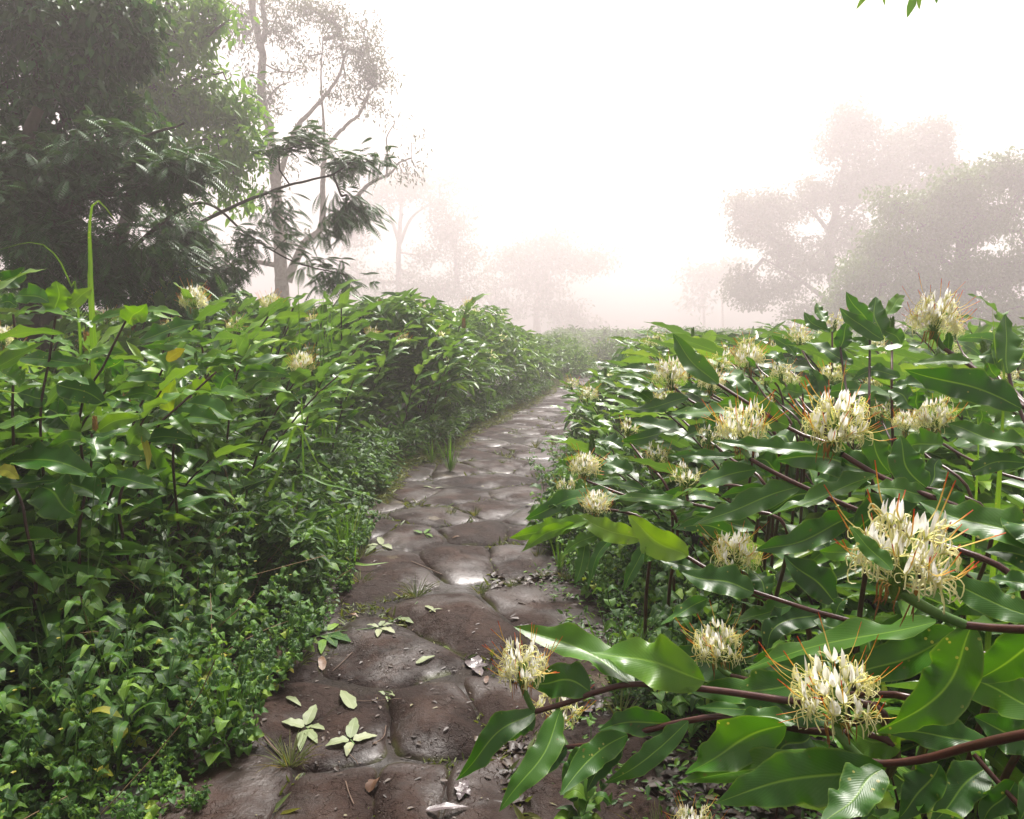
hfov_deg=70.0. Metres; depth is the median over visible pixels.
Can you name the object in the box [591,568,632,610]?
weed
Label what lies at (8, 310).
ginger plant
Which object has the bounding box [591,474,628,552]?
weed
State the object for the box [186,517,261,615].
weed
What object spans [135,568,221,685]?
weed
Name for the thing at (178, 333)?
ginger plant
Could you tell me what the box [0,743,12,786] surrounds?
weed
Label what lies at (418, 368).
ginger plant
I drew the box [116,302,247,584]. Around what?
ginger plant
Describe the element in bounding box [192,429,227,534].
weed
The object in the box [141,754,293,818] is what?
paving stone
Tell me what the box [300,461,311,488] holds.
weed
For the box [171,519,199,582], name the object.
weed
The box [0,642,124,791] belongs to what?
weed
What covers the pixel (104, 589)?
weed
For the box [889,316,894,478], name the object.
ginger plant
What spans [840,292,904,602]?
ginger plant
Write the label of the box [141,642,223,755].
weed
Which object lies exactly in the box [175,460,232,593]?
weed
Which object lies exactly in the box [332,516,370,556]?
weed
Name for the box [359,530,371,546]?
weed
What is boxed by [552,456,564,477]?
weed
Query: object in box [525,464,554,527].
weed
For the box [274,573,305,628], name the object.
weed
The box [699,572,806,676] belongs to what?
weed
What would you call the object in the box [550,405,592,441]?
ginger plant
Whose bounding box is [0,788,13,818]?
weed
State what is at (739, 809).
ground cover
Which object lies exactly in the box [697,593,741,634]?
weed
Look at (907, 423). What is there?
ginger plant
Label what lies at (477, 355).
ginger plant
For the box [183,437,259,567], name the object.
weed
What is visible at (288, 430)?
weed
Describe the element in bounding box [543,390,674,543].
plant
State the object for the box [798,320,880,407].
ginger plant
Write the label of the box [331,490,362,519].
weed
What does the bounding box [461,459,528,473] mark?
paving stone
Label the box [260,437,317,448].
weed
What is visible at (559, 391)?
paving stone
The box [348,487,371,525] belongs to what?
weed
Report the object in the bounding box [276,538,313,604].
weed
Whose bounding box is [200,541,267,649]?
weed
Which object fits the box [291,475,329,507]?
weed
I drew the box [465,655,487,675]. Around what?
fallen leaf
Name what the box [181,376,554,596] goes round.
verge weeds
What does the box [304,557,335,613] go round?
weed
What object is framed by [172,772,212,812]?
weed
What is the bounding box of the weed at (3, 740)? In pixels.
[0,700,26,751]
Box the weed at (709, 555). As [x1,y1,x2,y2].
[683,532,732,588]
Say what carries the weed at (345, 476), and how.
on the ground at (696, 537)
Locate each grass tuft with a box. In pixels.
[152,734,173,757]
[187,641,245,716]
[255,724,332,772]
[276,641,317,666]
[317,505,357,561]
[331,502,365,556]
[348,535,381,558]
[353,569,373,582]
[356,401,389,453]
[379,495,394,503]
[394,576,446,597]
[421,436,444,462]
[435,431,466,470]
[443,504,458,513]
[467,580,492,594]
[470,508,480,515]
[500,576,520,586]
[530,437,543,446]
[530,545,545,556]
[535,568,552,576]
[536,493,569,550]
[550,535,572,570]
[555,565,585,580]
[555,570,568,579]
[584,602,654,692]
[601,687,643,712]
[611,798,679,818]
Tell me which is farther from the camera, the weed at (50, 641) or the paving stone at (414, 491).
the paving stone at (414, 491)
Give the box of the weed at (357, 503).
[351,487,381,536]
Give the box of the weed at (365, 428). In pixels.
[327,402,378,455]
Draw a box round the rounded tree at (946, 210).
[810,145,1023,329]
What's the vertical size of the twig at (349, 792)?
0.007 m
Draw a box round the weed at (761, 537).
[725,534,777,628]
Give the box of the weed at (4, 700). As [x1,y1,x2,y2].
[0,644,31,767]
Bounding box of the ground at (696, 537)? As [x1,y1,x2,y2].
[0,351,1012,818]
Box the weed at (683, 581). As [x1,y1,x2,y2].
[664,575,691,592]
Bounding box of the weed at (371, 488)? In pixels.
[357,468,376,496]
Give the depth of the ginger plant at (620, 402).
5.91 m
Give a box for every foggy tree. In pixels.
[334,157,500,310]
[471,227,623,333]
[715,95,923,328]
[888,112,992,276]
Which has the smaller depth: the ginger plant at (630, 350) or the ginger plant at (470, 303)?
the ginger plant at (630, 350)
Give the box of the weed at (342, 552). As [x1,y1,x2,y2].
[318,531,354,573]
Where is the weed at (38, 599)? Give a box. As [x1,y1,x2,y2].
[7,586,63,638]
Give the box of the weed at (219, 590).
[141,556,239,672]
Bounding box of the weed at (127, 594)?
[112,583,166,629]
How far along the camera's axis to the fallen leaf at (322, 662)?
3.08 m
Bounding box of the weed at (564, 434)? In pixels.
[562,433,572,465]
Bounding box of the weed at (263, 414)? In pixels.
[259,391,282,460]
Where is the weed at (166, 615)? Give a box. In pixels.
[104,582,204,697]
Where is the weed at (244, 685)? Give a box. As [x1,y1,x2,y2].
[174,646,264,734]
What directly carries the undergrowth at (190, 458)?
on the ground at (696, 537)
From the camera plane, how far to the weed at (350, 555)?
4.31 m
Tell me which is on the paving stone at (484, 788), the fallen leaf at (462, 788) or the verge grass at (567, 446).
the fallen leaf at (462, 788)
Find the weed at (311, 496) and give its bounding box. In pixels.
[303,481,320,567]
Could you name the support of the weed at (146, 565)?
on the ground at (696, 537)
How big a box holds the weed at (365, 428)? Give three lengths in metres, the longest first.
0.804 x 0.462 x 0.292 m
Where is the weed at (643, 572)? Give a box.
[599,510,659,590]
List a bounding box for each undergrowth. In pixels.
[0,325,468,699]
[620,383,1023,818]
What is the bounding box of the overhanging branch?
[856,0,937,16]
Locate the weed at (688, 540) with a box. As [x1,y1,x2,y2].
[651,533,703,625]
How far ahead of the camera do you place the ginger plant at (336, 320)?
7.50 m
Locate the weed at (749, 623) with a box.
[723,598,756,635]
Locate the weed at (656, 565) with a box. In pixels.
[604,467,689,572]
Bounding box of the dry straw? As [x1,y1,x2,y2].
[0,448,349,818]
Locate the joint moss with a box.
[273,410,625,818]
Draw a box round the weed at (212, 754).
[173,655,246,773]
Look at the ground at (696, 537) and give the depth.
2.50 m
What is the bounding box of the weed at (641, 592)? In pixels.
[630,517,692,611]
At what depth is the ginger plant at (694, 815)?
1.51 m
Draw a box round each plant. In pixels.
[0,267,107,479]
[0,268,72,595]
[0,281,92,484]
[0,296,17,311]
[0,296,33,324]
[0,305,42,350]
[0,323,44,383]
[0,349,24,393]
[0,360,52,389]
[0,439,158,700]
[4,339,45,389]
[9,366,158,587]
[22,365,38,372]
[27,350,89,379]
[43,413,151,639]
[44,320,85,351]
[47,309,86,351]
[49,314,86,370]
[53,343,104,386]
[57,328,126,381]
[65,309,108,357]
[66,333,84,356]
[66,365,222,643]
[71,322,142,422]
[77,304,200,606]
[88,305,145,359]
[90,333,208,558]
[97,371,232,633]
[114,317,130,354]
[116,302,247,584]
[119,326,150,360]
[122,286,178,361]
[124,330,144,367]
[126,325,146,353]
[127,335,150,353]
[128,437,251,596]
[137,265,202,364]
[142,276,260,468]
[159,314,206,353]
[165,315,278,503]
[172,351,292,585]
[183,342,221,356]
[185,297,235,361]
[196,295,309,513]
[197,293,240,352]
[210,338,279,563]
[212,306,237,334]
[217,313,253,365]
[219,309,258,349]
[225,309,245,327]
[229,297,258,333]
[231,345,339,498]
[234,321,284,434]
[237,288,296,455]
[240,295,276,332]
[243,342,334,456]
[244,326,308,471]
[250,293,333,459]
[255,347,287,363]
[257,365,376,489]
[259,298,324,454]
[279,312,348,412]
[281,311,335,407]
[282,318,358,418]
[283,306,317,356]
[284,387,348,461]
[292,357,355,477]
[294,303,331,346]
[294,324,360,411]
[299,374,369,445]
[307,279,361,449]
[308,288,380,426]
[311,301,391,435]
[313,307,349,431]
[326,337,369,379]
[331,326,398,437]
[331,353,381,458]
[332,286,359,316]
[347,330,427,432]
[350,301,389,406]
[361,296,400,408]
[365,317,422,428]
[378,311,435,432]
[380,300,429,425]
[399,323,460,455]
[400,295,461,411]
[405,325,456,419]
[408,361,439,413]
[419,340,469,449]
[420,333,477,408]
[428,343,471,451]
[432,318,474,438]
[443,293,488,418]
[455,335,496,429]
[456,621,889,818]
[508,685,900,818]
[510,479,811,706]
[526,475,651,639]
[542,435,685,542]
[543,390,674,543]
[546,433,709,602]
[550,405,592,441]
[556,444,678,627]
[557,375,598,440]
[566,374,589,418]
[566,380,618,504]
[568,383,599,438]
[577,388,621,434]
[585,366,638,405]
[589,368,611,432]
[589,417,664,513]
[594,361,620,373]
[594,416,675,619]
[595,402,692,535]
[597,394,765,535]
[605,399,660,445]
[607,390,753,570]
[609,337,686,402]
[609,404,685,451]
[610,369,689,418]
[614,361,640,431]
[614,367,698,438]
[617,353,780,643]
[618,460,788,650]
[620,344,692,405]
[620,418,759,661]
[622,458,820,637]
[624,333,708,406]
[631,397,648,446]
[632,345,717,402]
[633,329,677,377]
[636,355,661,418]
[637,331,666,357]
[637,378,738,463]
[643,339,788,473]
[647,322,759,380]
[652,376,810,477]
[652,382,730,618]
[656,408,811,555]
[657,333,821,441]
[659,330,716,350]
[661,595,927,769]
[662,790,728,818]
[668,390,1023,760]
[672,334,875,750]
[678,360,754,559]
[678,612,1023,818]
[681,388,874,609]
[682,521,1020,780]
[692,344,811,420]
[693,369,788,573]
[696,332,767,385]
[696,421,770,653]
[705,346,781,570]
[713,335,824,413]
[715,363,1023,548]
[721,341,757,433]
[726,542,795,705]
[729,337,798,591]
[736,332,784,535]
[740,548,809,815]
[741,321,863,448]
[741,569,864,724]
[743,460,1023,733]
[749,328,843,382]
[756,321,808,379]
[756,373,804,482]
[765,386,1023,627]
[767,396,805,523]
[768,386,840,418]
[769,338,803,424]
[769,358,831,600]
[772,303,899,582]
[774,639,849,818]
[782,370,827,439]
[786,319,859,358]
[786,344,984,491]
[790,326,826,436]
[796,325,829,337]
[796,803,843,818]
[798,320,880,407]
[799,335,889,395]
[801,377,886,435]
[803,340,862,404]
[806,360,849,446]
[811,335,960,438]
[812,706,843,748]
[827,309,842,372]
[829,327,910,412]
[829,337,913,411]
[835,687,899,812]
[836,487,923,595]
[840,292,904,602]
[842,356,998,462]
[848,273,1023,411]
[849,533,908,681]
[863,378,895,440]
[866,400,897,440]
[867,791,897,818]
[872,805,962,818]
[873,477,989,566]
[876,318,945,364]
[878,755,933,818]
[882,408,972,537]
[888,540,1002,634]
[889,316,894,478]
[889,349,1017,431]
[899,348,1013,451]
[904,387,1023,481]
[906,376,1023,450]
[915,509,981,539]
[919,545,1017,624]
[920,440,1001,498]
[931,713,1023,818]
[933,341,961,354]
[934,412,1023,457]
[939,400,1014,450]
[945,320,972,418]
[946,312,983,367]
[947,314,1023,449]
[957,294,1023,397]
[970,728,1007,818]
[973,362,1023,391]
[980,340,1023,623]
[996,374,1023,412]
[1000,369,1023,399]
[1019,317,1023,372]
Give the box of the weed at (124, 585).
[33,488,143,661]
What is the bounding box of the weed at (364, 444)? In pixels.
[325,422,371,471]
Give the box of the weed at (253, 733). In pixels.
[185,660,267,756]
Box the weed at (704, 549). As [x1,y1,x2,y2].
[652,517,708,586]
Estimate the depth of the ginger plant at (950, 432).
3.27 m
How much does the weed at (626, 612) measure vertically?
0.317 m
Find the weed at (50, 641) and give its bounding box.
[0,545,88,738]
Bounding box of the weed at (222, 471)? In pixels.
[197,426,229,526]
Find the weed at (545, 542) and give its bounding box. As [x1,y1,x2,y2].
[525,496,564,552]
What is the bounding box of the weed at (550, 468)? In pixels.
[545,447,562,486]
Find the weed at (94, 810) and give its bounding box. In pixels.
[48,752,100,818]
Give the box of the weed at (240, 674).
[225,639,254,690]
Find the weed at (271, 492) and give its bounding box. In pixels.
[265,449,308,569]
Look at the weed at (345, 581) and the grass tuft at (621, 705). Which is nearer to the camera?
the grass tuft at (621, 705)
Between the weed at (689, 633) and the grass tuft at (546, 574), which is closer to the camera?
the weed at (689, 633)
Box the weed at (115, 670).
[68,579,150,676]
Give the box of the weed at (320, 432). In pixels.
[312,405,324,448]
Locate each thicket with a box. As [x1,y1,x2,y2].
[0,287,555,426]
[483,329,595,380]
[542,322,926,347]
[561,321,1023,434]
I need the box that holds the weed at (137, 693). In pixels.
[29,612,170,778]
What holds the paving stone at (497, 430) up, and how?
on the path
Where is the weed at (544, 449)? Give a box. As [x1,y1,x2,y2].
[541,427,576,477]
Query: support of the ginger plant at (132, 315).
on the ground at (696, 537)
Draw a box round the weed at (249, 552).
[226,476,315,615]
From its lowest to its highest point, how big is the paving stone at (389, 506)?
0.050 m
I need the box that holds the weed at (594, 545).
[578,502,623,572]
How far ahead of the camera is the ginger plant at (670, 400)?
2.99 m
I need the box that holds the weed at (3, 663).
[0,661,7,725]
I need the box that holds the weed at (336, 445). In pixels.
[322,434,343,486]
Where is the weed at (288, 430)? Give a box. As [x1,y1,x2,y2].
[286,429,306,466]
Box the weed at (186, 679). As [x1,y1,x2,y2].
[154,631,231,713]
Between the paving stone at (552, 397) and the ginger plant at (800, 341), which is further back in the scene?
the paving stone at (552, 397)
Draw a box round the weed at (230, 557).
[212,506,239,621]
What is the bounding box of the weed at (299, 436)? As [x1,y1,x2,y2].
[243,393,310,468]
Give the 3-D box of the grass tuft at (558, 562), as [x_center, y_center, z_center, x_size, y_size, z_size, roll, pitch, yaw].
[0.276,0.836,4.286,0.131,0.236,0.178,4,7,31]
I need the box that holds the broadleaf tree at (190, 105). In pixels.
[93,0,275,309]
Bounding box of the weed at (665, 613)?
[592,532,709,645]
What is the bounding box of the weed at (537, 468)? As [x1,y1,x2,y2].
[526,438,568,482]
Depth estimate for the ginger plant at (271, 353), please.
6.42 m
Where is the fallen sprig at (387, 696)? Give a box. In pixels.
[378,691,394,700]
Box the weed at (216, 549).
[108,486,240,615]
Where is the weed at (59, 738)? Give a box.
[34,708,104,780]
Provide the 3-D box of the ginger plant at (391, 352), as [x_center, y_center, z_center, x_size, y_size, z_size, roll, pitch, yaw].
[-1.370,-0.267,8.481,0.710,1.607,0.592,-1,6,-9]
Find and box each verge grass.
[322,374,573,504]
[556,417,586,476]
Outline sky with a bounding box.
[0,0,1023,348]
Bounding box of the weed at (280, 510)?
[271,505,347,591]
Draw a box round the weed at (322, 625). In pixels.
[294,598,330,634]
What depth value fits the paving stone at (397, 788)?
2.21 m
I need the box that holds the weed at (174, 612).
[59,463,203,699]
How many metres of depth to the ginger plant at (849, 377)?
7.10 m
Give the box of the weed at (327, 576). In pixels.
[316,568,334,584]
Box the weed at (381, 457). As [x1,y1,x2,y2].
[353,441,384,484]
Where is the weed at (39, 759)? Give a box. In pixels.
[28,684,119,805]
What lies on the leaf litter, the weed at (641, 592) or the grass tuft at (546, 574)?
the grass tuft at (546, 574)
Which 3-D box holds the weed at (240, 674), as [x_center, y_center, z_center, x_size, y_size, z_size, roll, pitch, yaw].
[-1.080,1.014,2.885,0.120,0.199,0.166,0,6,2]
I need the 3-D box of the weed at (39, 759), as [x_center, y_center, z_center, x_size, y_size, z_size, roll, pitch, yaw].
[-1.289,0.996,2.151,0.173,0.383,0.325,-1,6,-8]
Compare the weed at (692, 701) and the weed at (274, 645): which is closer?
the weed at (692, 701)
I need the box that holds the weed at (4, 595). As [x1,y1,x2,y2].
[0,560,59,734]
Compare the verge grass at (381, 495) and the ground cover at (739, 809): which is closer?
the ground cover at (739, 809)
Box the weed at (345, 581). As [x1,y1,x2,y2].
[332,551,359,591]
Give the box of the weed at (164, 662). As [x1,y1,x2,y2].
[156,614,250,698]
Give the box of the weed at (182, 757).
[152,703,211,771]
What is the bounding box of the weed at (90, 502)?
[1,499,112,691]
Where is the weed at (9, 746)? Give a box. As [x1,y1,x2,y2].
[0,715,38,818]
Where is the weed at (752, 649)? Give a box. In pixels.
[709,594,763,665]
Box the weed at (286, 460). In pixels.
[266,447,292,489]
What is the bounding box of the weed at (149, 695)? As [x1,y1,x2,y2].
[82,573,222,733]
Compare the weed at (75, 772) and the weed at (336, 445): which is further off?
the weed at (336, 445)
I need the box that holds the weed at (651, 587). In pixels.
[641,560,671,598]
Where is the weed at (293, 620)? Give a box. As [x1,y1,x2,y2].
[286,568,333,655]
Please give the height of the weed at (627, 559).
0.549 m
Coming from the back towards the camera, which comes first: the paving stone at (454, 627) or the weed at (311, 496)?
the weed at (311, 496)
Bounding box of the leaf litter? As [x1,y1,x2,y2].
[490,570,1023,818]
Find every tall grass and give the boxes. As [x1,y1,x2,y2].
[3,242,88,455]
[88,200,120,613]
[245,435,289,564]
[264,425,327,560]
[292,474,385,503]
[297,278,304,495]
[314,295,318,437]
[319,301,323,450]
[322,283,330,446]
[327,282,339,446]
[331,288,344,435]
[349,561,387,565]
[963,402,978,620]
[974,309,1004,818]
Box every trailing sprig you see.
[318,623,350,653]
[366,621,394,636]
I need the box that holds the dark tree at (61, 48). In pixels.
[0,0,185,350]
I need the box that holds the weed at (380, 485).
[370,450,391,492]
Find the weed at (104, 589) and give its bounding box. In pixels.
[83,527,135,596]
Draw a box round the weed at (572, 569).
[564,530,611,582]
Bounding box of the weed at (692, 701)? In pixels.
[608,555,730,738]
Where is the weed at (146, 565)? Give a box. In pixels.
[110,469,208,644]
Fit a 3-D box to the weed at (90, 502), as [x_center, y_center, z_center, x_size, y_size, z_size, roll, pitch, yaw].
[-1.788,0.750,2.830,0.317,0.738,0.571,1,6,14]
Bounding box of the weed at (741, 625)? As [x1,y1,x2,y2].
[653,585,759,645]
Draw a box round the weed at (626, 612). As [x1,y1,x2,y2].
[617,583,680,642]
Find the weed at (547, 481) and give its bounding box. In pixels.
[534,446,592,513]
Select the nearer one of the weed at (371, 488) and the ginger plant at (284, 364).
the weed at (371, 488)
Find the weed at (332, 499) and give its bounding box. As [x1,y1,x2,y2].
[322,467,369,533]
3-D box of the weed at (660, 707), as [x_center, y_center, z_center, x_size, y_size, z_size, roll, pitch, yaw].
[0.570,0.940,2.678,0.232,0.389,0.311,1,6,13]
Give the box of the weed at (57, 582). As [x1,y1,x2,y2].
[32,546,149,705]
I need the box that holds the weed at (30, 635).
[0,536,127,767]
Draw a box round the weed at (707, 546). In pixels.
[706,545,721,597]
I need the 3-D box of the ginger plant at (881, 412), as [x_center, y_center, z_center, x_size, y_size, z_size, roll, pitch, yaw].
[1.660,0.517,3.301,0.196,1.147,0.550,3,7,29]
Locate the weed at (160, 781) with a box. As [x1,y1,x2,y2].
[143,740,183,796]
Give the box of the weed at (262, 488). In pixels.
[257,457,280,492]
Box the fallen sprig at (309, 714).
[281,704,324,749]
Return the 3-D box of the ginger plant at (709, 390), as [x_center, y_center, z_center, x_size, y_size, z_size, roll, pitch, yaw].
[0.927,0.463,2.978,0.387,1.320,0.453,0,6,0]
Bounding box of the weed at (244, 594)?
[221,523,287,636]
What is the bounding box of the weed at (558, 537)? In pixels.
[556,510,603,567]
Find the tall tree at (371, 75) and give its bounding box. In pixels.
[200,0,432,305]
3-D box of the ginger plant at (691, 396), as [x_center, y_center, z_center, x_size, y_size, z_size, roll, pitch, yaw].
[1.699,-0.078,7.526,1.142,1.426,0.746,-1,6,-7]
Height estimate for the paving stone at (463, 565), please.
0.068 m
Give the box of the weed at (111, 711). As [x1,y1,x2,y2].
[45,589,167,769]
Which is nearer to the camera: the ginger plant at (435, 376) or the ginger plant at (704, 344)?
the ginger plant at (704, 344)
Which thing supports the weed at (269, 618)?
on the ground at (696, 537)
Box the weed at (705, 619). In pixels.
[692,592,725,623]
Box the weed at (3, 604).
[0,600,13,624]
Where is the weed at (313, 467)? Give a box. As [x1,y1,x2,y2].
[297,465,325,498]
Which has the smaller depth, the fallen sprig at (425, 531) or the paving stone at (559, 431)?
the fallen sprig at (425, 531)
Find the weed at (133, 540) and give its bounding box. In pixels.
[89,535,161,630]
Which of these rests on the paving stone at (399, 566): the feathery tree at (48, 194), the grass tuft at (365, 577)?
the grass tuft at (365, 577)
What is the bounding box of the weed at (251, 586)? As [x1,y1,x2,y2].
[206,492,303,595]
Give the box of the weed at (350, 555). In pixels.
[331,529,360,566]
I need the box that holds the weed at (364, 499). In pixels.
[349,476,373,508]
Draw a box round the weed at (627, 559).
[578,490,636,581]
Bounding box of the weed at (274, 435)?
[227,393,299,477]
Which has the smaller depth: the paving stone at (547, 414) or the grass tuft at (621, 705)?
the grass tuft at (621, 705)
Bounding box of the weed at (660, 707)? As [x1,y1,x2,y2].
[645,617,690,717]
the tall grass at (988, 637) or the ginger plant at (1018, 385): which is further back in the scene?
the ginger plant at (1018, 385)
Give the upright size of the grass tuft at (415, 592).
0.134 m
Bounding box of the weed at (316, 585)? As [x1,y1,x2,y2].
[307,567,331,600]
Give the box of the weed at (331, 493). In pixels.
[286,432,336,557]
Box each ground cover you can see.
[5,443,458,818]
[523,563,977,818]
[550,450,822,712]
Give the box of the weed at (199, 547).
[184,498,268,596]
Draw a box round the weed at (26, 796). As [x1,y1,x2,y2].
[2,759,54,818]
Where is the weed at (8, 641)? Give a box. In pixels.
[0,607,45,762]
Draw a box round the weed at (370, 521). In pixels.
[336,507,380,548]
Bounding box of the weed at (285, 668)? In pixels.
[239,638,299,692]
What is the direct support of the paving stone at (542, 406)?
on the path
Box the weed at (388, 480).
[380,470,393,489]
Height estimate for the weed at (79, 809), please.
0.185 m
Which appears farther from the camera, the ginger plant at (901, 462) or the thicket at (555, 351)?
the thicket at (555, 351)
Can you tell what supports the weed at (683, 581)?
on the ground at (696, 537)
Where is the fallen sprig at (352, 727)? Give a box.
[325,717,376,755]
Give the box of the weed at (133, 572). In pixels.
[100,518,163,672]
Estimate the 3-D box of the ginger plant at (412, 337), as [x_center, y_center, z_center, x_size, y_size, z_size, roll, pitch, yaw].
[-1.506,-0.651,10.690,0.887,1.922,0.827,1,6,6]
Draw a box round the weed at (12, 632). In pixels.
[0,621,15,666]
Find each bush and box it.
[533,336,603,377]
[584,336,634,364]
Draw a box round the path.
[230,359,614,818]
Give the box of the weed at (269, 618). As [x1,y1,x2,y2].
[252,585,312,642]
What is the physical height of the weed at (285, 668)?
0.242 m
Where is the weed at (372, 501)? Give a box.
[364,486,377,505]
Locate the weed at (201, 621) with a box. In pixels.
[149,536,239,659]
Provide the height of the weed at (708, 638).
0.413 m
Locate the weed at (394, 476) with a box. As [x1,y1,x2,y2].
[382,452,404,482]
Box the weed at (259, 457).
[255,436,313,490]
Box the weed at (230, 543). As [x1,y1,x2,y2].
[190,496,245,623]
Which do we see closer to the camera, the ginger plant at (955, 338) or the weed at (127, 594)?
the weed at (127, 594)
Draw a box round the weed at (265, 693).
[207,622,283,709]
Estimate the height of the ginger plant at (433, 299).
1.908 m
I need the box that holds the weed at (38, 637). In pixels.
[16,596,104,687]
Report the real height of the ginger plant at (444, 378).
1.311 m
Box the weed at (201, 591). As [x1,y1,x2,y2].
[175,513,243,594]
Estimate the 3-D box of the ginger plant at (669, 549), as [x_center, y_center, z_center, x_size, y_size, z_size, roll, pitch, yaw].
[0.500,0.718,2.342,1.012,0.943,0.418,5,8,41]
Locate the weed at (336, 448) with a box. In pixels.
[315,427,352,483]
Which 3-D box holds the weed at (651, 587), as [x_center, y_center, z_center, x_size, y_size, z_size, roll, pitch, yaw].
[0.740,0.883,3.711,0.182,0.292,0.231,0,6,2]
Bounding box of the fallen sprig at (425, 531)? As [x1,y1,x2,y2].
[414,529,432,536]
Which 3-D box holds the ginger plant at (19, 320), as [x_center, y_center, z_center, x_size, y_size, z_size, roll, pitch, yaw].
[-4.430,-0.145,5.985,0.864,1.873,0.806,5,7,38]
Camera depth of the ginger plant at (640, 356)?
7.78 m
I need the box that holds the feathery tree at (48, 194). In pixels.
[0,105,398,355]
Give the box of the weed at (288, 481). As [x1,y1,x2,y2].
[268,460,297,560]
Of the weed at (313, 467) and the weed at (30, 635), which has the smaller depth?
the weed at (30, 635)
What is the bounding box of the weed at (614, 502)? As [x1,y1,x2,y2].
[587,474,620,520]
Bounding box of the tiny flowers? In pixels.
[10,516,327,772]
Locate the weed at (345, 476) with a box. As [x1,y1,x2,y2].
[285,449,357,506]
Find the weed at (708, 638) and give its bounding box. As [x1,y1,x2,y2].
[673,605,742,702]
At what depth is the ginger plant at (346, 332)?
7.73 m
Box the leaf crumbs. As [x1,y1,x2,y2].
[232,477,570,817]
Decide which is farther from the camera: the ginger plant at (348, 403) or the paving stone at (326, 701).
the ginger plant at (348, 403)
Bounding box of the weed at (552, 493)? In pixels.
[530,470,586,542]
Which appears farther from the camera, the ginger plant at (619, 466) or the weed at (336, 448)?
the weed at (336, 448)
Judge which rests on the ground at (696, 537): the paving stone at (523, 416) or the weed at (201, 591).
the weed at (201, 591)
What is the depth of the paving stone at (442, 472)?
7.41 m
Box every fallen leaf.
[286,696,300,705]
[318,656,326,669]
[340,690,356,708]
[365,777,379,791]
[398,617,413,622]
[416,655,434,662]
[425,605,439,611]
[426,802,467,810]
[454,780,470,799]
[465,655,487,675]
[484,675,488,682]
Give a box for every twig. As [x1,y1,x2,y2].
[332,652,352,670]
[341,698,400,700]
[345,781,353,804]
[411,561,441,574]
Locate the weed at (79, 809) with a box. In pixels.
[74,803,94,818]
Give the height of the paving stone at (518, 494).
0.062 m
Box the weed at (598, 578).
[553,535,629,597]
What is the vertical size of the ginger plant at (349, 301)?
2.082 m
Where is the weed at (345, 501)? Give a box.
[335,487,352,513]
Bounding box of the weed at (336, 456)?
[332,449,375,501]
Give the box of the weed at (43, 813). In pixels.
[0,766,73,818]
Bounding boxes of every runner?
[251,716,280,754]
[316,601,417,637]
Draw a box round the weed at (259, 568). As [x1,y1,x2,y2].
[227,500,275,587]
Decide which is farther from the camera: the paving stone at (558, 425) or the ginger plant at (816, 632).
the paving stone at (558, 425)
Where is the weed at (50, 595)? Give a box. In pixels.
[4,566,125,714]
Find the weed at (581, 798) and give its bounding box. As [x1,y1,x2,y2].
[554,712,611,818]
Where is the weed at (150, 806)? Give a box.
[93,751,181,818]
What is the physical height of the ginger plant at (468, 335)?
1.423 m
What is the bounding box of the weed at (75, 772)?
[0,665,115,818]
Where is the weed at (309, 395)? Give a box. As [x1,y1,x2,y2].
[283,393,312,470]
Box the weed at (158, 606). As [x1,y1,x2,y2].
[130,523,201,656]
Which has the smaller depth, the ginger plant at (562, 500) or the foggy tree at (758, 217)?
the ginger plant at (562, 500)
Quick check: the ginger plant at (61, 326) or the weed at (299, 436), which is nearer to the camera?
the weed at (299, 436)
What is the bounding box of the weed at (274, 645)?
[249,627,278,661]
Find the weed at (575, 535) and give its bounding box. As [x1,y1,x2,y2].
[550,478,590,537]
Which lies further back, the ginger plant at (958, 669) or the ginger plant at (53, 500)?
the ginger plant at (53, 500)
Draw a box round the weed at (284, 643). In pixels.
[239,591,320,676]
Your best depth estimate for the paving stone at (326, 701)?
2.71 m
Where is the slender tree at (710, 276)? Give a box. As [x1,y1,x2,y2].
[671,255,753,329]
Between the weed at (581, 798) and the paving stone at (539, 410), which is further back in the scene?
the paving stone at (539, 410)
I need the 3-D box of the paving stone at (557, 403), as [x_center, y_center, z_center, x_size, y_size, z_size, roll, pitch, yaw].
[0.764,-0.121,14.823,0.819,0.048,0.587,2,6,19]
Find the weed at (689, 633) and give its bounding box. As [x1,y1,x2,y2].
[670,611,692,644]
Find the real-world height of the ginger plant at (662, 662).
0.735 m
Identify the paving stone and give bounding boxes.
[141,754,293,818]
[170,682,358,756]
[213,611,340,692]
[273,767,376,818]
[275,694,389,771]
[322,617,465,688]
[324,551,439,604]
[333,518,399,552]
[348,492,406,514]
[363,524,443,551]
[373,762,447,818]
[384,483,443,503]
[385,593,526,658]
[388,682,482,761]
[389,507,479,527]
[393,462,436,481]
[419,488,490,506]
[419,545,492,584]
[432,462,485,479]
[432,473,540,488]
[438,448,501,459]
[438,521,507,545]
[442,756,517,818]
[453,500,521,519]
[457,440,509,448]
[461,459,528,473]
[463,432,517,439]
[464,675,594,748]
[473,427,515,432]
[473,447,510,454]
[480,582,621,638]
[488,483,553,504]
[489,544,571,582]
[491,424,537,430]
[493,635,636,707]
[501,443,538,452]
[502,506,539,525]
[504,414,544,418]
[505,525,562,545]
[506,419,553,425]
[512,757,671,818]
[513,450,555,458]
[513,462,557,476]
[514,408,560,412]
[516,412,559,416]
[517,428,553,434]
[522,435,569,442]
[522,442,565,449]
[527,404,562,407]
[534,402,567,404]
[536,399,569,402]
[537,396,568,399]
[541,423,574,428]
[546,394,565,395]
[546,418,572,423]
[548,390,571,392]
[548,392,571,393]
[548,428,570,434]
[551,449,571,456]
[563,708,664,799]
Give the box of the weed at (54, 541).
[0,510,71,719]
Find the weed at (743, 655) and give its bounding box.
[733,634,750,668]
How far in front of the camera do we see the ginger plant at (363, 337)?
9.39 m
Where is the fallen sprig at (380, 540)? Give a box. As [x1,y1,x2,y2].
[364,537,391,553]
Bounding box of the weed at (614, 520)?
[578,474,621,541]

